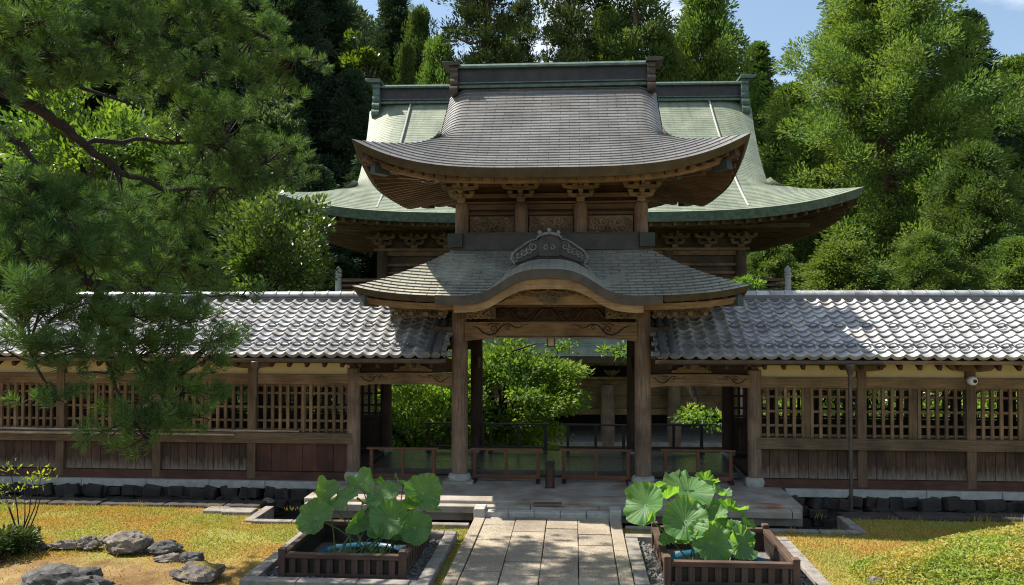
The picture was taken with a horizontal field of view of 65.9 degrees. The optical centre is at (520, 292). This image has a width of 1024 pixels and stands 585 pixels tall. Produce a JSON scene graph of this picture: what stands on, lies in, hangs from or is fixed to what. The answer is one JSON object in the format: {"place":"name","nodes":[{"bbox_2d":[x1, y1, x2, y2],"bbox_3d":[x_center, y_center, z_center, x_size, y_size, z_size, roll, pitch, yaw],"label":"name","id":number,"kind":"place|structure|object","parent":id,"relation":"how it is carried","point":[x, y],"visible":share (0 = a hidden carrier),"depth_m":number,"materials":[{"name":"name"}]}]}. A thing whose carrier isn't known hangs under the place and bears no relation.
{"place":"outdoors","nodes":[
{"label":"outdoors","id":0,"kind":"place"},
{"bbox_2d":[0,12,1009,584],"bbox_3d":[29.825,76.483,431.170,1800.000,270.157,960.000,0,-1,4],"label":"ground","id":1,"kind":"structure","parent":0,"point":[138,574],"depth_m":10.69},
{"bbox_2d":[0,524,25,556],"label":"shrub","id":2,"kind":"object","parent":1,"relation":"on","point":[4,548],"visible":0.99,"depth_m":10.28,"materials":[{"name":"green plant"}]},
{"bbox_2d":[0,524,44,557],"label":"shrub","id":3,"kind":"object","parent":1,"relation":"on","point":[27,540],"visible":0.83,"depth_m":10.49,"materials":[{"name":"green plant"}]},
{"bbox_2d":[0,458,57,528],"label":"nandina sapling","id":4,"kind":"object","parent":1,"relation":"on","point":[27,480],"visible":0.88,"depth_m":10.97,"materials":[{"name":"green plant"}]},
{"bbox_2d":[0,0,60,288],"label":"cedar tree","id":5,"kind":"object","parent":1,"relation":"on","point":[4,102],"visible":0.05,"depth_m":51.32,"materials":[{"name":"green plant"}]},
{"bbox_2d":[31,541,47,550],"bbox_3d":[-6.545,3.457,10.752,0.240,0.112,0.202,0,-1,4],"label":"rock","id":6,"kind":"object","parent":1,"relation":"on","point":[43,546],"visible":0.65,"depth_m":10.71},
{"bbox_2d":[0,0,109,289],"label":"cedar tree","id":7,"kind":"object","parent":1,"relation":"on","point":[57,95],"visible":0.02,"depth_m":56.20,"materials":[{"name":"green plant"}]},
{"bbox_2d":[47,539,77,548],"bbox_3d":[-6.246,3.449,10.805,0.492,0.133,0.231,0,-1,4],"label":"rock","id":8,"kind":"object","parent":1,"relation":"on","point":[67,544],"visible":0.98,"depth_m":10.74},
{"bbox_2d":[18,563,115,584],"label":"rock","id":9,"kind":"object","parent":1,"relation":"on","point":[56,574],"visible":1,"depth_m":9.00,"materials":[{"name":"stone"}]},
{"bbox_2d":[77,535,102,550],"bbox_3d":[-5.903,3.421,10.820,0.371,0.213,0.234,0,-1,4],"label":"rock","id":10,"kind":"object","parent":1,"relation":"on","point":[88,542],"visible":1,"depth_m":10.74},
{"bbox_2d":[0,80,216,408],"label":"broadleaf tree","id":11,"kind":"object","parent":1,"relation":"on","point":[119,121],"visible":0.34,"depth_m":20.25,"materials":[{"name":"green plant"}]},
{"bbox_2d":[50,0,170,289],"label":"cedar tree","id":12,"kind":"object","parent":1,"relation":"on","point":[92,104],"visible":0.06,"depth_m":58.76,"materials":[{"name":"green plant"}]},
{"bbox_2d":[103,530,153,554],"bbox_3d":[-5.305,3.366,10.663,0.670,0.296,0.416,0,-1,4],"label":"rock","id":13,"kind":"object","parent":1,"relation":"on","point":[125,542],"visible":0.94,"depth_m":10.54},
{"bbox_2d":[0,482,315,516],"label":"ditch wall","id":14,"kind":"structure","parent":1,"relation":"on","point":[288,498],"depth_m":13.99,"materials":[{"name":"stone"}]},
{"bbox_2d":[0,476,316,488],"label":"kerb","id":15,"kind":"structure","parent":14,"relation":"on","point":[218,483],"depth_m":14.09,"materials":[{"name":"stone"}]},
{"bbox_2d":[0,291,470,480],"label":"covered corridor","id":16,"kind":"object","parent":15,"relation":"on","point":[304,340],"visible":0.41,"depth_m":14.20,"materials":[{"name":"tile"}]},
{"bbox_2d":[0,431,234,435],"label":"wooden pole","id":17,"kind":"object","parent":16,"relation":"attached to","point":[67,432],"visible":0.78,"depth_m":14.22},
{"bbox_2d":[0,427,249,431],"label":"wooden pole","id":18,"kind":"object","parent":16,"relation":"on","point":[26,428],"visible":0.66,"depth_m":14.30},
{"bbox_2d":[214,429,299,431],"bbox_3d":[-4.692,2.461,14.062,1.552,0.052,0.060,0,-1,4],"label":"wooden pole","id":19,"kind":"object","parent":16,"relation":"on","point":[231,430],"visible":1,"depth_m":14.06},
{"bbox_2d":[143,539,183,554],"bbox_3d":[-4.793,3.420,10.618,0.502,0.191,0.322,0,-1,4],"label":"rock","id":20,"kind":"object","parent":1,"relation":"on","point":[164,547],"visible":0.98,"depth_m":10.53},
{"bbox_2d":[153,553,179,562],"bbox_3d":[-4.584,3.441,10.280,0.379,0.115,0.220,0,-1,-17],"label":"rock","id":21,"kind":"object","parent":1,"relation":"on","point":[172,557],"visible":0.98,"depth_m":10.21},
{"bbox_2d":[0,0,334,461],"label":"pine tree","id":22,"kind":"object","parent":1,"relation":"on","point":[46,220],"visible":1,"depth_m":8.83,"materials":[{"name":"green plant"}]},
{"bbox_2d":[112,0,249,291],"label":"cedar tree","id":23,"kind":"object","parent":1,"relation":"on","point":[158,103],"visible":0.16,"depth_m":54.75,"materials":[{"name":"green plant"}]},
{"bbox_2d":[179,551,203,561],"bbox_3d":[-4.268,3.428,10.246,0.320,0.146,0.226,0,-1,4],"label":"rock","id":24,"kind":"object","parent":1,"relation":"on","point":[186,556],"visible":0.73,"depth_m":10.18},
{"bbox_2d":[169,561,225,582],"bbox_3d":[-3.923,3.361,9.538,0.665,0.262,0.418,0,-1,4],"label":"rock","id":25,"kind":"object","parent":1,"relation":"on","point":[197,572],"visible":0.99,"depth_m":9.43,"materials":[{"name":"stone"}]},
{"bbox_2d":[192,386,247,412],"bbox_3d":[-8.113,4.106,21.357,2.595,4.001,2.642,-1,-2,42],"label":"garden shrub","id":26,"kind":"object","parent":1,"relation":"on","point":[245,399],"visible":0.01,"depth_m":21.38,"materials":[{"name":"green plant"}]},
{"bbox_2d":[174,0,284,286],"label":"cedar tree","id":27,"kind":"object","parent":1,"relation":"on","point":[247,5],"visible":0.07,"depth_m":58.16,"materials":[{"name":"green plant"}]},
{"bbox_2d":[203,506,257,515],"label":"paving","id":28,"kind":"structure","parent":1,"relation":"on","point":[227,510],"depth_m":12.72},
{"bbox_2d":[0,503,468,584],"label":"lawn grass","id":29,"kind":"structure","parent":1,"relation":"on","point":[97,510],"depth_m":11.75,"materials":[{"name":"plant"}]},
{"bbox_2d":[197,180,341,410],"bbox_3d":[-6.016,1.618,19.471,3.656,8.879,3.613,-1,-2,35],"label":"camellia tree","id":30,"kind":"object","parent":1,"relation":"on","point":[260,252],"visible":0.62,"depth_m":18.67,"materials":[{"name":"green plant"}]},
{"bbox_2d":[217,84,322,220],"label":"broadleaf tree","id":31,"kind":"object","parent":1,"relation":"on","point":[275,121],"visible":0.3,"depth_m":51.87,"materials":[{"name":"green plant"}]},
{"bbox_2d":[232,0,340,286],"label":"cedar tree","id":32,"kind":"object","parent":1,"relation":"on","point":[304,16],"visible":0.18,"depth_m":56.65,"materials":[{"name":"green plant"}]},
{"bbox_2d":[285,387,345,413],"bbox_3d":[-5.666,4.007,20.977,2.837,4.184,2.934,1,-1,-28],"label":"garden shrub","id":33,"kind":"object","parent":1,"relation":"on","point":[292,395],"visible":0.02,"depth_m":20.87,"materials":[{"name":"green plant"}]},
{"bbox_2d":[285,164,361,405],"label":"tree","id":34,"kind":"object","parent":1,"relation":"on","point":[324,182],"visible":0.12,"depth_m":44.48,"materials":[{"name":"green plant"}]},
{"bbox_2d":[299,0,372,171],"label":"cedar tree","id":35,"kind":"object","parent":1,"relation":"on","point":[338,15],"visible":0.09,"depth_m":62.41,"materials":[{"name":"green plant"}]},
{"bbox_2d":[317,68,370,270],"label":"cedar tree","id":36,"kind":"object","parent":1,"relation":"on","point":[351,110],"visible":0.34,"depth_m":56.34,"materials":[{"name":"green plant"}]},
{"bbox_2d":[239,530,456,584],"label":"kerb","id":37,"kind":"structure","parent":1,"relation":"on","point":[428,575],"depth_m":9.30,"materials":[{"name":"stone"}]},
{"bbox_2d":[264,538,441,580],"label":"gravel","id":38,"kind":"structure","parent":1,"relation":"on","point":[419,565],"depth_m":10.18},
{"bbox_2d":[278,520,429,579],"bbox_3d":[-2.087,3.292,10.217,1.565,0.390,1.570,0,-1,4],"label":"wooden planter","id":39,"kind":"object","parent":38,"relation":"on","point":[297,557],"visible":0.59,"depth_m":9.49,"materials":[{"name":"black wood"}]},
{"bbox_2d":[317,542,403,553],"bbox_3d":[-2.087,3.467,10.213,1.272,0.120,1.272,0,-1,4],"label":"water tub","id":40,"kind":"object","parent":39,"relation":"in","point":[346,549],"visible":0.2,"depth_m":10.63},
{"bbox_2d":[295,467,442,553],"bbox_3d":[-1.914,2.902,10.232,1.783,1.172,1.077,0,-1,4],"label":"lotus plant","id":41,"kind":"object","parent":40,"relation":"in","point":[391,517],"visible":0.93,"depth_m":10.08,"materials":[{"name":"green plant"}]},
{"bbox_2d":[336,154,376,288],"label":"cedar tree","id":42,"kind":"object","parent":1,"relation":"on","point":[369,265],"visible":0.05,"depth_m":49.73,"materials":[{"name":"green plant"}]},
{"bbox_2d":[329,28,395,117],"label":"broadleaf tree","id":43,"kind":"object","parent":1,"relation":"on","point":[350,55],"visible":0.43,"depth_m":60.45,"materials":[{"name":"green plant"}]},
{"bbox_2d":[364,0,417,84],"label":"cedar tree","id":44,"kind":"object","parent":1,"relation":"on","point":[393,14],"visible":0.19,"depth_m":72.37,"materials":[{"name":"green plant"}]},
{"bbox_2d":[399,40,416,84],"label":"cedar tree","id":45,"kind":"object","parent":1,"relation":"on","point":[407,72],"visible":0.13,"depth_m":61.80,"materials":[{"name":"green plant"}]},
{"bbox_2d":[389,3,438,84],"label":"cedar tree","id":46,"kind":"object","parent":1,"relation":"on","point":[417,29],"visible":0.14,"depth_m":70.48,"materials":[{"name":"green plant"}]},
{"bbox_2d":[360,376,508,449],"bbox_3d":[-2.516,3.943,20.682,4.352,4.289,3.850,1,-1,-22],"label":"maple tree","id":47,"kind":"object","parent":1,"relation":"on","point":[404,408],"visible":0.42,"depth_m":19.85,"materials":[{"name":"green plant"}]},
{"bbox_2d":[414,31,455,84],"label":"cedar tree","id":48,"kind":"object","parent":1,"relation":"on","point":[436,51],"visible":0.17,"depth_m":64.19,"materials":[{"name":"green plant"}]},
{"bbox_2d":[430,0,537,84],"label":"old pine","id":49,"kind":"object","parent":1,"relation":"on","point":[489,46],"visible":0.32,"depth_m":61.55,"materials":[{"name":"green plant"}]},
{"bbox_2d":[414,338,595,450],"bbox_3d":[-0.542,3.415,21.451,5.190,5.385,4.748,0,-1,4],"label":"maple tree","id":50,"kind":"object","parent":1,"relation":"on","point":[531,403],"visible":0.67,"depth_m":20.79,"materials":[{"name":"green plant"}]},
{"bbox_2d":[511,338,579,354],"bbox_3d":[0.621,1.302,19.839,1.775,0.516,1.326,0,-1,4],"label":"maple bough","id":51,"kind":"object","parent":50,"relation":"attached to","point":[566,346],"visible":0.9,"depth_m":19.65,"materials":[{"name":"green plant"}]},
{"bbox_2d":[595,340,653,361],"bbox_3d":[2.666,1.337,18.569,1.947,0.523,1.229,1,-2,-38],"label":"maple bough","id":52,"kind":"object","parent":50,"relation":"attached to","point":[620,349],"visible":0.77,"depth_m":18.26,"materials":[{"name":"green plant"}]},
{"bbox_2d":[490,34,520,62],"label":"cedar tree","id":53,"kind":"object","parent":1,"relation":"on","point":[508,45],"visible":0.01,"depth_m":67.89,"materials":[{"name":"green plant"}]},
{"bbox_2d":[0,496,1023,522],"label":"ditch edge","id":54,"kind":"object","parent":1,"relation":"on","point":[924,516],"visible":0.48,"depth_m":13.04,"materials":[{"name":"stone"}]},
{"bbox_2d":[496,0,545,62],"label":"old pine","id":55,"kind":"object","parent":1,"relation":"on","point":[521,7],"visible":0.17,"depth_m":72.12,"materials":[{"name":"green plant"}]},
{"bbox_2d":[27,501,1023,538],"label":"weeds","id":56,"kind":"object","parent":1,"relation":"on","point":[918,533],"visible":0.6,"depth_m":12.05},
{"bbox_2d":[474,504,620,519],"bbox_3d":[0.417,3.443,12.189,2.250,0.260,0.330,0,-1,4],"label":"step","id":57,"kind":"object","parent":1,"relation":"on","point":[612,513],"visible":0.52,"depth_m":12.10,"materials":[{"name":"stone"}]},
{"bbox_2d":[304,456,802,526],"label":"platform","id":58,"kind":"structure","parent":1,"relation":"on","point":[598,493],"depth_m":12.83,"materials":[{"name":"stone"}]},
{"bbox_2d":[367,447,438,478],"bbox_3d":[-2.085,3.033,13.983,1.280,0.582,0.320,0,-1,3],"label":"barrier","id":59,"kind":"object","parent":58,"relation":"on","point":[402,474],"visible":0.65,"depth_m":13.96,"materials":[{"name":"black wood"}]},
{"bbox_2d":[470,448,542,483],"bbox_3d":[-0.247,3.031,13.885,1.280,0.582,0.320,0,-1,4],"label":"barrier","id":60,"kind":"object","parent":58,"relation":"on","point":[475,476],"visible":1,"depth_m":13.86,"materials":[{"name":"black wood"}]},
{"bbox_2d":[545,460,554,488],"bbox_3d":[0.502,3.088,13.419,0.165,0.446,0.166,0,-1,4],"label":"floor lantern","id":61,"kind":"object","parent":58,"relation":"on","point":[549,475],"visible":1,"depth_m":13.34,"materials":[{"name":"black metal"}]},
{"bbox_2d":[304,501,801,518],"bbox_3d":[0.426,3.391,12.325,7.710,0.110,0.170,0,-1,4],"label":"platform edge","id":62,"kind":"object","parent":58,"relation":"attached to","point":[749,513],"visible":0.38,"depth_m":12.25,"materials":[{"name":"stone"}]},
{"bbox_2d":[533,502,561,504],"bbox_3d":[0.425,3.282,12.308,0.440,0.012,0.100,0,-1,4],"label":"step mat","id":63,"kind":"object","parent":62,"relation":"on","point":[559,503],"visible":1,"depth_m":12.27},
{"bbox_2d":[344,56,764,487],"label":"temple gate","id":64,"kind":"structure","parent":58,"relation":"on","point":[552,183],"depth_m":13.77,"materials":[{"name":"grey wood"}]},
{"bbox_2d":[425,422,486,452],"bbox_3d":[-1.327,2.965,16.218,1.280,0.582,0.320,0,-1,4],"label":"barrier","id":65,"kind":"object","parent":64,"relation":"on","point":[482,445],"visible":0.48,"depth_m":16.20,"materials":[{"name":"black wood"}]},
{"bbox_2d":[487,423,548,453],"bbox_3d":[-0.051,2.963,16.129,1.280,0.582,0.320,0,-1,4],"label":"barrier","id":66,"kind":"object","parent":64,"relation":"on","point":[544,447],"visible":0.86,"depth_m":16.11,"materials":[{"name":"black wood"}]},
{"bbox_2d":[547,338,554,346],"bbox_3d":[0.548,0.752,14.133,0.170,0.450,0.170,0,-1,4],"label":"hanging lantern","id":67,"kind":"object","parent":64,"relation":"hanging from","point":[550,342],"visible":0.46,"depth_m":14.07,"materials":[{"name":"paper"}]},
{"bbox_2d":[564,424,626,454],"bbox_3d":[1.526,2.960,16.018,1.280,0.582,0.320,0,-1,4],"label":"barrier","id":68,"kind":"object","parent":64,"relation":"on","point":[595,437],"visible":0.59,"depth_m":15.99,"materials":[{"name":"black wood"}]},
{"bbox_2d":[651,424,705,453],"bbox_3d":[3.110,2.960,16.028,1.280,0.582,0.320,0,-1,2],"label":"barrier","id":69,"kind":"object","parent":64,"relation":"on","point":[673,438],"visible":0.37,"depth_m":15.99,"materials":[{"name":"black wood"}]},
{"bbox_2d":[559,448,632,484],"bbox_3d":[1.321,3.029,13.805,1.280,0.582,0.320,0,-1,3],"label":"barrier","id":70,"kind":"object","parent":58,"relation":"on","point":[596,476],"visible":1,"depth_m":13.78,"materials":[{"name":"black wood"}]},
{"bbox_2d":[661,449,735,485],"bbox_3d":[3.092,3.028,13.762,1.280,0.582,0.320,0,-1,5],"label":"barrier","id":71,"kind":"object","parent":58,"relation":"on","point":[729,480],"visible":0.69,"depth_m":13.73,"materials":[{"name":"black wood"}]},
{"bbox_2d":[243,506,866,535],"bbox_3d":[0.419,3.644,12.222,9.350,0.320,0.995,0,-1,4],"label":"ditch edge","id":72,"kind":"object","parent":1,"relation":"on","point":[265,514],"visible":0.23,"depth_m":11.84,"materials":[{"name":"stone"}]},
{"bbox_2d":[269,74,863,446],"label":"temple hall","id":73,"kind":"structure","parent":1,"relation":"on","point":[751,208],"depth_m":33.55,"materials":[{"name":"green metal"}]},
{"bbox_2d":[615,415,626,426],"bbox_3d":[4.463,5.016,35.200,0.700,2.000,0.140,0,-1,2],"label":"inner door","id":74,"kind":"structure","parent":73,"relation":"in","point":[619,419],"depth_m":35.11,"materials":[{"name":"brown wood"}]},
{"bbox_2d":[523,0,612,62],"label":"old pine","id":75,"kind":"object","parent":1,"relation":"on","point":[568,34],"visible":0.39,"depth_m":62.74,"materials":[{"name":"green plant"}]},
{"bbox_2d":[134,0,1022,259],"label":"distant forest","id":76,"kind":"object","parent":1,"relation":"on","point":[365,25],"depth_m":149.44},
{"bbox_2d":[585,3,640,61],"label":"cedar tree","id":77,"kind":"object","parent":1,"relation":"on","point":[604,52],"visible":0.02,"depth_m":68.83,"materials":[{"name":"green plant"}]},
{"bbox_2d":[581,0,686,81],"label":"old pine","id":78,"kind":"object","parent":1,"relation":"on","point":[631,42],"visible":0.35,"depth_m":61.68,"materials":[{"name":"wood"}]},
{"bbox_2d":[645,27,681,81],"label":"cedar tree","id":79,"kind":"object","parent":1,"relation":"on","point":[671,70],"visible":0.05,"depth_m":62.86,"materials":[{"name":"green plant"}]},
{"bbox_2d":[638,541,812,584],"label":"gravel","id":80,"kind":"structure","parent":1,"relation":"on","point":[653,571],"depth_m":10.08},
{"bbox_2d":[651,521,800,584],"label":"wooden planter","id":81,"kind":"object","parent":80,"relation":"on","point":[782,567],"visible":0.85,"depth_m":9.19,"materials":[{"name":"brown wood"}]},
{"bbox_2d":[671,550,765,560],"bbox_3d":[2.503,3.460,9.912,1.272,0.120,1.272,0,-1,4],"label":"water tub","id":82,"kind":"object","parent":81,"relation":"in","point":[680,555],"visible":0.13,"depth_m":10.24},
{"bbox_2d":[623,468,757,560],"bbox_3d":[2.132,2.850,9.914,1.703,1.137,1.263,0,-1,4],"label":"lotus plant","id":83,"kind":"object","parent":82,"relation":"in","point":[687,518],"visible":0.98,"depth_m":9.69,"materials":[{"name":"green plant"}]},
{"bbox_2d":[671,0,780,265],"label":"cedar tree","id":84,"kind":"object","parent":1,"relation":"on","point":[704,27],"visible":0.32,"depth_m":63.75,"materials":[{"name":"green plant"}]},
{"bbox_2d":[625,534,830,584],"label":"kerb","id":85,"kind":"structure","parent":1,"relation":"on","point":[812,573],"depth_m":9.87,"materials":[{"name":"stone"}]},
{"bbox_2d":[729,274,767,417],"bbox_3d":[5.519,2.793,18.839,2.117,6.498,1.903,-1,-2,29],"label":"maple tree","id":86,"kind":"object","parent":1,"relation":"on","point":[754,283],"visible":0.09,"depth_m":18.68,"materials":[{"name":"green plant"}]},
{"bbox_2d":[667,386,721,433],"bbox_3d":[4.101,2.330,17.801,1.507,1.639,1.310,0,-1,4],"label":"maple bough","id":87,"kind":"object","parent":86,"relation":"attached to","point":[699,414],"visible":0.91,"depth_m":17.75,"materials":[{"name":"green plant"}]},
{"bbox_2d":[736,40,779,181],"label":"cedar tree","id":88,"kind":"object","parent":1,"relation":"on","point":[762,50],"visible":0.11,"depth_m":72.04,"materials":[{"name":"green plant"}]},
{"bbox_2d":[746,244,807,290],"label":"cedar tree","id":89,"kind":"object","parent":1,"relation":"on","point":[771,262],"visible":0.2,"depth_m":51.93,"materials":[{"name":"green plant"}]},
{"bbox_2d":[756,80,838,281],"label":"cedar tree","id":90,"kind":"object","parent":1,"relation":"on","point":[796,101],"visible":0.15,"depth_m":65.81,"materials":[{"name":"green plant"}]},
{"bbox_2d":[763,390,854,418],"bbox_3d":[7.138,4.132,19.863,2.984,3.883,3.447,0,-1,4],"label":"garden shrub","id":91,"kind":"object","parent":1,"relation":"on","point":[788,405],"visible":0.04,"depth_m":19.86,"materials":[{"name":"green plant"}]},
{"bbox_2d":[624,518,1023,584],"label":"lawn grass","id":92,"kind":"structure","parent":1,"relation":"on","point":[802,549],"depth_m":11.24,"materials":[{"name":"plant"}]},
{"bbox_2d":[650,290,1023,511],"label":"covered corridor","id":93,"kind":"object","parent":1,"relation":"on","point":[811,345],"visible":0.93,"depth_m":13.38,"materials":[{"name":"tile"}]},
{"bbox_2d":[967,376,977,385],"bbox_3d":[7.550,1.475,13.176,0.156,0.156,0.128,0,-1,4],"label":"security camera","id":94,"kind":"object","parent":93,"relation":"attached to","point":[972,380],"visible":1,"depth_m":13.15,"materials":[{"name":"white plastic"}]},
{"bbox_2d":[791,239,891,400],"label":"cedar tree","id":95,"kind":"object","parent":1,"relation":"on","point":[841,265],"visible":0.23,"depth_m":45.62,"materials":[{"name":"green plant"}]},
{"bbox_2d":[867,576,881,583],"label":"rock","id":96,"kind":"object","parent":1,"relation":"on","point":[873,578],"visible":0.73,"depth_m":9.37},
{"bbox_2d":[746,0,1023,290],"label":"cedar tree","id":97,"kind":"object","parent":1,"relation":"on","point":[882,53],"visible":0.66,"depth_m":54.72,"materials":[{"name":"green plant"}]},
{"bbox_2d":[840,390,949,419],"bbox_3d":[9.503,4.018,20.195,3.188,4.126,3.189,1,-2,-38],"label":"garden shrub","id":98,"kind":"object","parent":1,"relation":"on","point":[886,392],"visible":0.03,"depth_m":19.84,"materials":[{"name":"green plant"}]},
{"bbox_2d":[786,495,1023,527],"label":"ditch wall","id":99,"kind":"structure","parent":1,"relation":"on","point":[830,508],"depth_m":13.15,"materials":[{"name":"stone"}]},
{"bbox_2d":[782,488,1023,500],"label":"kerb","id":100,"kind":"structure","parent":99,"relation":"on","point":[920,494],"depth_m":13.20,"materials":[{"name":"stone"}]},
{"bbox_2d":[869,229,985,405],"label":"cedar tree","id":101,"kind":"object","parent":1,"relation":"on","point":[925,258],"visible":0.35,"depth_m":43.58,"materials":[{"name":"green plant"}]},
{"bbox_2d":[846,523,1023,584],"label":"azalea mound","id":102,"kind":"object","parent":1,"relation":"on","point":[991,556],"visible":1,"depth_m":9.45,"materials":[{"name":"plant"}]},
{"bbox_2d":[923,391,996,419],"bbox_3d":[10.457,3.928,19.259,2.569,4.261,2.478,0,-1,4],"label":"garden shrub","id":103,"kind":"object","parent":1,"relation":"on","point":[978,407],"visible":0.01,"depth_m":18.90,"materials":[{"name":"green plant"}]},
{"bbox_2d":[907,7,1023,233],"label":"cedar tree","id":104,"kind":"object","parent":1,"relation":"on","point":[972,12],"visible":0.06,"depth_m":62.49,"materials":[{"name":"green plant"}]},
{"bbox_2d":[916,139,1023,392],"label":"cedar tree","id":105,"kind":"object","parent":1,"relation":"on","point":[975,174],"visible":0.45,"depth_m":46.06,"materials":[{"name":"green plant"}]},
{"bbox_2d":[961,391,1016,417],"bbox_3d":[12.339,3.896,19.738,2.927,4.349,2.879,0,-1,4],"label":"garden shrub","id":106,"kind":"object","parent":1,"relation":"on","point":[995,394],"visible":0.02,"depth_m":20.01,"materials":[{"name":"green plant"}]},
{"bbox_2d":[964,235,1023,404],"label":"cedar tree","id":107,"kind":"object","parent":1,"relation":"on","point":[1009,260],"visible":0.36,"depth_m":42.78,"materials":[{"name":"green plant"}]},
{"bbox_2d":[992,52,1023,226],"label":"cedar tree","id":108,"kind":"object","parent":1,"relation":"on","point":[1016,63],"visible":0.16,"depth_m":66.16,"materials":[{"name":"green plant"}]},
{"bbox_2d":[442,516,633,584],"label":"path","id":109,"kind":"structure","parent":0,"point":[508,550],"depth_m":10.31,"materials":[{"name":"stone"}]},
{"bbox_2d":[353,0,1023,101],"label":"sky","id":110,"kind":"structure","parent":0,"point":[776,22],"materials":[{"name":"blue"}]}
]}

